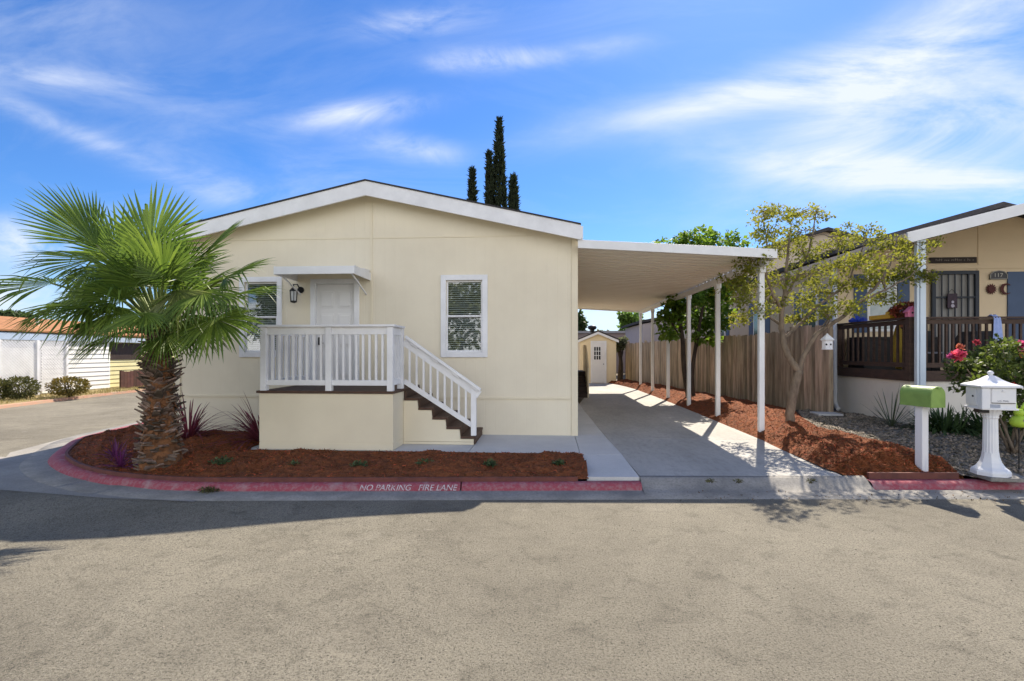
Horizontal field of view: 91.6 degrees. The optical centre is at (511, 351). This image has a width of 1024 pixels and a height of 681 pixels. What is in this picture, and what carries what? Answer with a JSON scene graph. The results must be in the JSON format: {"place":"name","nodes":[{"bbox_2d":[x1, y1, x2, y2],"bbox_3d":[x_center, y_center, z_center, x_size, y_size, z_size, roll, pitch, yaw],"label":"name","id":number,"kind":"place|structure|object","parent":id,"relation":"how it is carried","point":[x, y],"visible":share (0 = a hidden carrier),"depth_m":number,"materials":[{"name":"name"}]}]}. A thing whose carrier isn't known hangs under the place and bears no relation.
{"place":"outdoors","nodes":[
{"label":"outdoors","id":0,"kind":"place"},
{"bbox_2d":[0,385,144,404],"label":"verge","id":1,"kind":"structure","parent":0,"point":[53,395],"depth_m":18.80,"materials":[{"name":"beige plant"}]},
{"bbox_2d":[0,377,13,399],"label":"shrub","id":2,"kind":"object","parent":1,"relation":"on","point":[4,382],"visible":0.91,"depth_m":17.66,"materials":[{"name":"green plant"}]},
{"bbox_2d":[0,374,40,398],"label":"shrub","id":3,"kind":"object","parent":1,"relation":"on","point":[30,386],"visible":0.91,"depth_m":17.97,"materials":[{"name":"green plant"}]},
{"bbox_2d":[0,339,68,394],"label":"lattice screen","id":4,"kind":"object","parent":1,"relation":"on","point":[37,362],"visible":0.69,"depth_m":19.60,"materials":[{"name":"white paint"}]},
{"bbox_2d":[44,375,91,396],"bbox_3d":[-17.027,1.338,19.132,1.485,0.893,1.329,0,0,4],"label":"shrub","id":5,"kind":"object","parent":1,"relation":"on","point":[56,386],"visible":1,"depth_m":18.95,"materials":[{"name":"green plant"}]},
{"bbox_2d":[0,316,174,397],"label":"lattice house","id":6,"kind":"structure","parent":1,"relation":"on","point":[98,370],"depth_m":22.40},
{"bbox_2d":[111,343,140,359],"bbox_3d":[-19.027,-0.005,24.571,0.019,0.790,1.800,0,0,4],"label":"window","id":7,"kind":"structure","parent":6,"relation":"in","point":[125,352],"depth_m":24.44,"materials":[{"name":"grey glass"}]},
{"bbox_2d":[119,370,174,388],"bbox_3d":[-18.074,1.315,24.996,0.080,0.870,3.770,0,0,4],"label":"brown fence","id":8,"kind":"object","parent":1,"relation":"on","point":[128,379],"visible":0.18,"depth_m":23.59,"materials":[{"name":"brown wood"}]},
{"bbox_2d":[251,403,638,480],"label":"walkway","id":9,"kind":"structure","parent":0,"point":[604,458],"depth_m":8.56,"materials":[{"name":"concrete"}]},
{"bbox_2d":[256,324,482,450],"bbox_3d":[-2.391,0.598,9.131,3.737,2.095,1.737,0,0,4],"label":"porch","id":10,"kind":"object","parent":9,"relation":"on","point":[392,412],"visible":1,"depth_m":8.39,"materials":[{"name":"white paint"}]},
{"bbox_2d":[161,179,582,435],"bbox_3d":[-2.416,-0.854,16.815,8.460,5.008,15.350,0,0,4],"label":"mobile home","id":11,"kind":"object","parent":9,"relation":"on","point":[483,297],"visible":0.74,"depth_m":9.95,"materials":[{"name":"beige paint"}]},
{"bbox_2d":[239,277,281,356],"bbox_3d":[-5.128,-0.705,10.243,0.900,1.640,0.185,0,0,4],"label":"window","id":12,"kind":"structure","parent":11,"relation":"in","point":[268,309],"depth_m":10.26,"materials":[{"name":"white glass"}]},
{"bbox_2d":[289,284,303,302],"bbox_3d":[-4.336,-1.166,10.013,0.157,0.392,0.303,0,0,33],"label":"wall lantern","id":13,"kind":"object","parent":11,"relation":"attached to","point":[293,296],"depth_m":9.93,"materials":[{"name":"black metal"}]},
{"bbox_2d":[310,279,358,379],"bbox_3d":[-3.582,-0.417,10.138,1.010,2.105,0.165,0,0,4],"label":"door","id":14,"kind":"structure","parent":11,"relation":"in","point":[332,301],"depth_m":10.12,"materials":[{"name":"white paint"}]},
{"bbox_2d":[441,275,487,356],"bbox_3d":[-0.947,-0.705,9.974,0.940,1.640,0.185,0,0,4],"label":"window","id":15,"kind":"structure","parent":11,"relation":"in","point":[464,304],"depth_m":9.99,"materials":[{"name":"white glass"}]},
{"bbox_2d":[0,391,1023,680],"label":"road","id":16,"kind":"structure","parent":0,"point":[654,619],"depth_m":3.95,"materials":[{"name":"grey asphalt"}]},
{"bbox_2d":[0,389,145,408],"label":"kerb","id":17,"kind":"structure","parent":16,"relation":"on","point":[52,400],"depth_m":18.60,"materials":[{"name":"concrete"}]},
{"bbox_2d":[0,432,195,501],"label":"cross gutter","id":18,"kind":"object","parent":16,"relation":"on","point":[13,477],"visible":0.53,"depth_m":7.07,"materials":[{"name":"concrete"}]},
{"bbox_2d":[48,422,460,490],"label":"kerb","id":19,"kind":"structure","parent":16,"relation":"on","point":[58,461],"depth_m":6.58,"materials":[{"name":"red paint"}]},
{"bbox_2d":[19,421,649,500],"bbox_3d":[-5.042,1.849,8.394,13.788,0.042,4.086,0,0,32],"label":"gutter","id":20,"kind":"object","parent":16,"relation":"on","point":[35,466],"visible":0.8,"depth_m":6.44,"materials":[{"name":"concrete"}]},
{"bbox_2d":[198,485,223,492],"bbox_3d":[-3.944,1.803,6.505,0.358,0.113,0.225,0,0,4],"label":"weed","id":21,"kind":"object","parent":20,"relation":"on","point":[209,488],"visible":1,"depth_m":6.49,"materials":[{"name":"green plant"}]},
{"bbox_2d":[461,481,641,490],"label":"kerb","id":22,"kind":"structure","parent":16,"relation":"on","point":[561,486],"depth_m":6.57,"materials":[{"name":"red paint"}]},
{"bbox_2d":[680,490,1020,504],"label":"leaf litter","id":23,"kind":"object","parent":16,"relation":"on","point":[869,497],"visible":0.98,"depth_m":6.23,"materials":[{"name":"brown plant"}]},
{"bbox_2d":[867,478,1023,489],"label":"kerb","id":24,"kind":"structure","parent":16,"relation":"on","point":[936,484],"depth_m":6.62,"materials":[{"name":"red paint"}]},
{"bbox_2d":[867,472,958,484],"bbox_3d":[5.454,1.734,6.775,1.222,0.175,0.040,0,0,0],"label":"bed edging","id":25,"kind":"object","parent":24,"relation":"on","point":[912,475],"visible":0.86,"depth_m":6.75,"materials":[{"name":"concrete"}]},
{"bbox_2d":[876,490,1023,498],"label":"gutter","id":26,"kind":"object","parent":16,"relation":"on","point":[941,494],"visible":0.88,"depth_m":6.40,"materials":[{"name":"concrete"}]},
{"bbox_2d":[0,0,1023,330],"label":"sky","id":27,"kind":"structure","parent":0,"point":[644,121],"materials":[{"name":"blue"}]},
{"bbox_2d":[253,372,971,480],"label":"lot ground","id":28,"kind":"structure","parent":0,"point":[580,400],"depth_m":14.49,"materials":[{"name":"soil"}]},
{"bbox_2d":[65,433,577,487],"bbox_3d":[-4.706,1.760,8.236,11.183,0.150,3.170,0,0,31],"label":"bed edging","id":29,"kind":"object","parent":28,"relation":"on","point":[71,460],"visible":0.57,"depth_m":6.66,"materials":[{"name":"concrete"}]},
{"bbox_2d":[68,424,588,478],"bbox_3d":[-4.342,1.636,8.777,11.312,0.218,4.461,0,0,32],"label":"mulch bed","id":30,"kind":"object","parent":28,"relation":"on","point":[345,461],"visible":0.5,"depth_m":7.29,"materials":[{"name":"brown wood"}]},
{"bbox_2d":[91,444,137,469],"bbox_3d":[-5.716,1.530,7.269,0.674,0.325,0.616,0,0,-36],"label":"cordyline","id":31,"kind":"object","parent":30,"relation":"on","point":[120,462],"visible":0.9,"depth_m":7.26,"materials":[{"name":"purple plant"}]},
{"bbox_2d":[93,439,136,459],"bbox_3d":[-6.324,1.539,7.919,0.643,0.308,0.476,0,0,4],"label":"cordyline","id":32,"kind":"object","parent":30,"relation":"on","point":[115,445],"visible":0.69,"depth_m":7.98,"materials":[{"name":"purple plant"}]},
{"bbox_2d":[0,182,282,471],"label":"fan palm","id":33,"kind":"object","parent":30,"relation":"on","point":[132,264],"visible":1,"depth_m":6.95,"materials":[{"name":"green plant"}]},
{"bbox_2d":[128,393,236,449],"bbox_3d":[-6.074,1.200,9.304,1.900,0.950,2.064,0,0,4],"label":"cordyline","id":34,"kind":"object","parent":30,"relation":"on","point":[194,428],"visible":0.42,"depth_m":9.31,"materials":[{"name":"red plant"}]},
{"bbox_2d":[206,455,233,465],"bbox_3d":[-4.303,1.601,7.358,0.373,0.156,0.386,0,0,-20],"label":"ground plant","id":35,"kind":"object","parent":30,"relation":"on","point":[222,461],"visible":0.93,"depth_m":7.32,"materials":[{"name":"green plant"}]},
{"bbox_2d":[205,391,258,450],"bbox_3d":[-4.589,1.176,9.076,2.140,0.978,2.182,0,0,4],"label":"cordyline","id":36,"kind":"object","parent":30,"relation":"on","point":[252,428],"visible":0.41,"depth_m":8.89,"materials":[{"name":"red plant"}]},
{"bbox_2d":[349,459,367,466],"bbox_3d":[-2.212,1.616,7.166,0.289,0.149,0.298,0,0,-39],"label":"ground plant","id":37,"kind":"object","parent":30,"relation":"on","point":[360,462],"visible":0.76,"depth_m":7.14,"materials":[{"name":"green plant"}]},
{"bbox_2d":[415,458,433,466],"bbox_3d":[-1.273,1.620,7.276,0.282,0.141,0.316,0,0,4],"label":"ground plant","id":38,"kind":"object","parent":30,"relation":"on","point":[425,460],"visible":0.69,"depth_m":7.29,"materials":[{"name":"green plant"}]},
{"bbox_2d":[483,457,498,467],"bbox_3d":[-0.313,1.616,7.247,0.262,0.143,0.239,0,0,43],"label":"ground plant","id":39,"kind":"object","parent":30,"relation":"on","point":[488,461],"visible":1,"depth_m":7.23,"materials":[{"name":"green plant"}]},
{"bbox_2d":[551,459,564,465],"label":"ground plant","id":40,"kind":"object","parent":30,"relation":"on","point":[558,462],"visible":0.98,"depth_m":7.25,"materials":[{"name":"green plant"}]},
{"bbox_2d":[465,165,479,201],"bbox_3d":[-2.984,-6.167,38.122,1.764,16.234,1.634,0,0,4],"label":"cypress","id":41,"kind":"object","parent":28,"relation":"on","point":[472,191],"visible":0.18,"depth_m":37.91,"materials":[{"name":"green plant"}]},
{"bbox_2d":[483,148,495,204],"bbox_3d":[-1.698,-6.772,37.806,1.557,17.444,1.522,0,0,4],"label":"cypress","id":42,"kind":"object","parent":28,"relation":"on","point":[489,185],"visible":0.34,"depth_m":37.64,"materials":[{"name":"green plant"}]},
{"bbox_2d":[491,116,507,207],"bbox_3d":[-0.942,-8.103,38.345,1.920,20.106,2.040,0,0,-16],"label":"cypress","id":43,"kind":"object","parent":28,"relation":"on","point":[500,191],"visible":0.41,"depth_m":38.01,"materials":[{"name":"green plant"}]},
{"bbox_2d":[506,172,520,209],"bbox_3d":[0.152,-5.833,37.649,1.926,15.566,1.908,0,0,4],"label":"cypress","id":44,"kind":"object","parent":28,"relation":"on","point":[513,197],"visible":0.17,"depth_m":37.42,"materials":[{"name":"green plant"}]},
{"bbox_2d":[578,309,588,330],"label":"tree","id":45,"kind":"object","parent":28,"relation":"on","point":[582,323],"visible":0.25,"depth_m":51.08,"materials":[{"name":"green plant"}]},
{"bbox_2d":[578,331,624,371],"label":"grey house","id":46,"kind":"structure","parent":28,"relation":"on","point":[617,334],"depth_m":43.49,"materials":[{"name":"grey"}]},
{"bbox_2d":[616,336,628,380],"bbox_3d":[5.936,0.420,27.187,0.996,2.677,0.796,0,0,4],"label":"tree","id":47,"kind":"object","parent":28,"relation":"on","point":[621,345],"visible":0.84,"depth_m":27.16,"materials":[{"name":"green plant"}]},
{"bbox_2d":[616,311,643,330],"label":"tree","id":48,"kind":"object","parent":28,"relation":"on","point":[625,318],"visible":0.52,"depth_m":58.01,"materials":[{"name":"green plant"}]},
{"bbox_2d":[621,316,673,343],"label":"lilac house","id":49,"kind":"structure","parent":28,"relation":"on","point":[631,334],"depth_m":32.63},
{"bbox_2d":[707,227,867,291],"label":"house","id":50,"kind":"structure","parent":28,"relation":"on","point":[826,231],"depth_m":32.78,"materials":[{"name":"beige"}]},
{"bbox_2d":[580,383,841,481],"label":"driveway","id":51,"kind":"structure","parent":0,"point":[645,434],"depth_m":9.06,"materials":[{"name":"concrete"}]},
{"bbox_2d":[578,345,588,397],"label":"side steps","id":52,"kind":"structure","parent":51,"relation":"on","point":[583,383],"depth_m":18.37,"materials":[{"name":"brown wood"}]},
{"bbox_2d":[578,325,618,382],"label":"garden shed","id":53,"kind":"structure","parent":51,"relation":"on","point":[601,349],"depth_m":25.73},
{"bbox_2d":[591,341,605,382],"bbox_3d":[4.475,0.540,25.729,0.810,2.180,0.066,0,0,4],"label":"door","id":54,"kind":"structure","parent":53,"relation":"in","point":[598,348],"depth_m":25.73,"materials":[{"name":"white paint"}]},
{"bbox_2d":[639,476,890,498],"bbox_3d":[3.251,1.782,6.530,3.096,0.175,0.620,0,0,0],"label":"driveway apron","id":55,"kind":"object","parent":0,"point":[722,487],"visible":0.9,"depth_m":6.59,"materials":[{"name":"concrete"}]},
{"bbox_2d":[609,379,963,478],"bbox_3d":[6.106,1.548,16.300,2.844,0.367,19.113,0,0,1],"label":"mulch bed","id":56,"kind":"object","parent":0,"point":[746,423],"visible":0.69,"depth_m":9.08,"materials":[{"name":"brown wood"}]},
{"bbox_2d":[578,240,776,431],"bbox_3d":[3.521,-0.225,15.950,3.690,3.830,13.165,0,0,4],"label":"carport","id":57,"kind":"object","parent":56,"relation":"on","point":[640,278],"visible":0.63,"depth_m":12.05,"materials":[{"name":"white metal"}]},
{"bbox_2d":[652,223,750,396],"bbox_3d":[6.344,-1.236,16.652,3.292,5.899,2.314,0,0,4],"label":"broad leaved tree","id":58,"kind":"object","parent":56,"relation":"on","point":[674,317],"visible":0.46,"depth_m":16.49,"materials":[{"name":"green plant"}]},
{"bbox_2d":[709,201,945,422],"bbox_3d":[6.592,-0.740,10.096,4.677,4.850,2.646,0,0,4],"label":"thin leaved tree","id":59,"kind":"object","parent":56,"relation":"on","point":[873,265],"visible":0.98,"depth_m":10.06,"materials":[{"name":"green plant"}]},
{"bbox_2d":[820,333,834,349],"bbox_3d":[6.268,-0.292,9.898,0.240,0.515,0.240,0,0,26],"label":"hanging birdhouse","id":60,"kind":"object","parent":59,"relation":"hanging from","point":[827,339],"visible":1,"depth_m":9.82,"materials":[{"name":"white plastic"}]},
{"bbox_2d":[900,385,945,471],"bbox_3d":[5.721,1.077,6.932,0.240,1.206,0.468,0,0,-11],"label":"green mailbox","id":61,"kind":"object","parent":56,"relation":"on","point":[921,399],"visible":0.88,"depth_m":6.90,"materials":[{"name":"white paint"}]},
{"bbox_2d":[929,387,945,407],"bbox_3d":[5.762,0.618,6.727,0.240,0.287,0.050,0,0,-11],"label":"door","id":62,"kind":"structure","parent":61,"relation":"in","point":[937,397],"depth_m":6.72,"materials":[{"name":"green metal"}]},
{"bbox_2d":[869,312,897,319],"bbox_3d":[8.554,-0.833,11.475,0.200,0.185,0.738,0,0,4],"label":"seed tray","id":63,"kind":"object","parent":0,"point":[887,315],"visible":0.55,"depth_m":11.35,"materials":[{"name":"yellow plastic"}]},
{"bbox_2d":[798,409,1023,477],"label":"gravel yard","id":64,"kind":"structure","parent":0,"point":[938,437],"depth_m":8.65,"materials":[{"name":"grey gravel"}]},
{"bbox_2d":[625,323,832,411],"bbox_3d":[7.081,0.475,19.751,0.185,2.350,14.935,0,0,-7],"label":"wooden fence","id":65,"kind":"object","parent":64,"relation":"on","point":[738,366],"visible":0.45,"depth_m":15.70,"materials":[{"name":"brown wood"}]},
{"bbox_2d":[810,411,842,415],"bbox_3d":[7.645,1.515,12.106,0.557,0.050,0.502,0,0,9],"label":"paver","id":66,"kind":"object","parent":64,"relation":"on","point":[826,413],"visible":1,"depth_m":11.97,"materials":[{"name":"concrete"}]},
{"bbox_2d":[677,202,1023,424],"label":"neighbour house","id":67,"kind":"structure","parent":64,"relation":"on","point":[990,238],"depth_m":13.03,"materials":[{"name":"beige"}]},
{"bbox_2d":[720,315,725,335],"bbox_3d":[9.219,-1.050,21.904,0.046,1.400,0.900,0,0,4],"label":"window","id":68,"kind":"structure","parent":67,"relation":"in","point":[723,333],"depth_m":21.60,"materials":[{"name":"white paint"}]},
{"bbox_2d":[753,304,756,334],"bbox_3d":[8.975,-1.050,18.112,0.046,1.400,0.900,0,0,4],"label":"window","id":69,"kind":"structure","parent":67,"relation":"in","point":[754,317],"depth_m":18.42,"materials":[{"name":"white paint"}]},
{"bbox_2d":[801,291,817,326],"bbox_3d":[8.754,-1.050,14.669,0.046,1.400,0.900,0,0,4],"label":"window","id":70,"kind":"structure","parent":67,"relation":"in","point":[813,324],"depth_m":14.49,"materials":[{"name":"grey glass"}]},
{"bbox_2d":[867,275,896,331],"bbox_3d":[9.786,-1.275,13.178,0.740,1.490,0.038,0,0,4],"label":"window","id":71,"kind":"structure","parent":67,"relation":"in","point":[873,310],"depth_m":13.18,"materials":[{"name":"white paint"}]},
{"bbox_2d":[947,289,956,307],"bbox_3d":[11.476,-1.383,12.976,0.240,0.506,0.041,0,0,4],"label":"door decoration","id":72,"kind":"object","parent":67,"relation":"attached to","point":[951,300],"depth_m":12.97,"materials":[{"name":"ceramic"}]},
{"bbox_2d":[929,257,976,262],"bbox_3d":[11.561,-2.395,13.048,1.160,0.150,0.031,0,0,4],"label":"name plank","id":73,"kind":"object","parent":67,"relation":"attached to","point":[952,259],"visible":1,"depth_m":13.04,"materials":[{"name":"brown wood"}]},
{"bbox_2d":[936,274,973,357],"bbox_3d":[11.582,-0.855,13.067,1.060,2.410,0.027,0,0,4],"label":"door","id":74,"kind":"structure","parent":67,"relation":"in","point":[945,276],"depth_m":13.05,"materials":[{"name":"grey metal"}]},
{"bbox_2d":[931,270,978,362],"bbox_3d":[11.578,-0.880,13.009,1.160,2.460,0.050,0,0,4],"label":"security door","id":75,"kind":"structure","parent":67,"relation":"in","point":[976,272],"depth_m":12.99,"materials":[{"name":"black metal"}]},
{"bbox_2d":[986,284,995,293],"bbox_3d":[12.509,-1.630,12.989,0.290,0.283,0.030,0,0,4],"label":"sun ornament","id":76,"kind":"object","parent":67,"relation":"hanging from","point":[991,288],"visible":1,"depth_m":12.98,"materials":[{"name":"red metal"}]},
{"bbox_2d":[989,270,1007,279],"bbox_3d":[12.684,-1.997,12.982,0.430,0.235,0.042,0,0,4],"label":"number plaque","id":77,"kind":"object","parent":67,"relation":"attached to","point":[998,274],"visible":1,"depth_m":12.97,"materials":[{"name":"metal"}]},
{"bbox_2d":[1000,283,1009,293],"bbox_3d":[12.834,-1.630,12.951,0.244,0.290,0.015,0,0,4],"label":"moon ornament","id":78,"kind":"object","parent":67,"relation":"attached to","point":[1002,288],"visible":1,"depth_m":12.95,"materials":[{"name":"red metal"}]},
{"bbox_2d":[851,384,914,427],"bbox_3d":[7.937,1.103,10.247,1.479,0.919,1.244,0,0,-13],"label":"spiky plant","id":79,"kind":"object","parent":64,"relation":"on","point":[891,422],"visible":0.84,"depth_m":10.26,"materials":[{"name":"green plant"}]},
{"bbox_2d":[837,316,1023,424],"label":"raised deck","id":80,"kind":"structure","parent":64,"relation":"on","point":[858,389],"depth_m":11.01,"materials":[{"name":"brown wood"}]},
{"bbox_2d":[848,316,867,321],"bbox_3d":[8.622,-0.811,12.375,0.340,0.148,0.536,0,0,4],"label":"tarp bundle","id":81,"kind":"object","parent":80,"relation":"on","point":[857,319],"visible":0.84,"depth_m":12.35,"materials":[{"name":"blue plastic"}]},
{"bbox_2d":[848,337,942,370],"bbox_3d":[9.774,0.058,12.769,1.890,0.855,0.700,0,0,4],"label":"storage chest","id":82,"kind":"object","parent":80,"relation":"on","point":[882,353],"visible":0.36,"depth_m":12.49,"materials":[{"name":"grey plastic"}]},
{"bbox_2d":[893,325,901,368],"bbox_3d":[8.903,-0.125,11.452,0.260,1.050,0.260,0,0,4],"label":"yellow bag","id":83,"kind":"object","parent":80,"relation":"hanging from","point":[900,346],"visible":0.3,"depth_m":11.40,"materials":[{"name":"yellow plastic"}]},
{"bbox_2d":[887,300,913,370],"bbox_3d":[8.637,-0.329,10.912,0.704,1.634,0.606,0,0,4],"label":"flower pot","id":84,"kind":"object","parent":80,"relation":"on","point":[895,311],"visible":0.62,"depth_m":10.89,"materials":[{"name":"ceramic"}]},
{"bbox_2d":[903,306,913,316],"bbox_3d":[8.509,-0.851,10.616,0.251,0.228,0.140,0,0,4],"label":"birdhouse","id":85,"kind":"object","parent":80,"relation":"on","point":[909,311],"visible":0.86,"depth_m":10.57,"materials":[{"name":"pink paint"}]},
{"bbox_2d":[987,314,1002,340],"bbox_3d":[10.170,-0.506,10.490,0.217,0.556,0.198,0,0,4],"label":"towel","id":86,"kind":"object","parent":80,"relation":"hanging from","point":[997,328],"visible":0.86,"depth_m":10.41,"materials":[{"name":"blue fabric"}]},
{"bbox_2d":[897,403,1001,440],"bbox_3d":[8.360,1.256,9.614,1.935,0.620,1.909,0,0,4],"label":"agapanthus clump","id":87,"kind":"object","parent":64,"relation":"on","point":[944,424],"visible":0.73,"depth_m":9.46,"materials":[{"name":"green plant"}]},
{"bbox_2d":[941,333,1023,453],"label":"rose bush","id":88,"kind":"object","parent":64,"relation":"on","point":[979,364],"visible":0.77,"depth_m":7.82,"materials":[{"name":"green plant"}]},
{"bbox_2d":[945,405,1023,439],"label":"agapanthus clump","id":89,"kind":"object","parent":64,"relation":"on","point":[976,422],"visible":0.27,"depth_m":9.48,"materials":[{"name":"green plant"}]},
{"bbox_2d":[960,371,1023,482],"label":"pedestal mailbox","id":90,"kind":"object","parent":64,"relation":"on","point":[990,396],"visible":1,"depth_m":6.59,"materials":[{"name":"plastic"}]},
{"bbox_2d":[991,389,1015,403],"bbox_3d":[6.402,0.582,6.481,0.252,0.191,0.033,0,0,16],"label":"door","id":91,"kind":"structure","parent":90,"relation":"in","point":[1004,396],"depth_m":6.48,"materials":[{"name":"white plastic"}]},
{"bbox_2d":[1008,402,1023,468],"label":"garden ornament","id":92,"kind":"object","parent":64,"relation":"on","point":[1016,419],"visible":0.85,"depth_m":7.13,"materials":[{"name":"green paint"}]},
{"bbox_2d":[928,331,946,370],"bbox_3d":[9.878,-0.006,11.816,0.540,0.988,0.490,0,0,4],"label":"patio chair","id":93,"kind":"object","parent":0,"point":[929,338],"visible":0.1,"depth_m":12.02,"materials":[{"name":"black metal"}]},
{"bbox_2d":[950,331,999,370],"bbox_3d":[10.800,0.007,11.581,0.826,0.955,0.500,0,0,4],"label":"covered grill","id":94,"kind":"object","parent":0,"point":[969,338],"visible":0.2,"depth_m":11.35,"materials":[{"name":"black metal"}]},
{"label":"ground","id":95,"kind":"structure","parent":0,"visible":0},
{"bbox_2d":[0,309,33,317],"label":"tree","id":96,"kind":"object","parent":95,"relation":"on","point":[10,313],"visible":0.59,"depth_m":62.74,"materials":[{"name":"green plant"}]}
]}

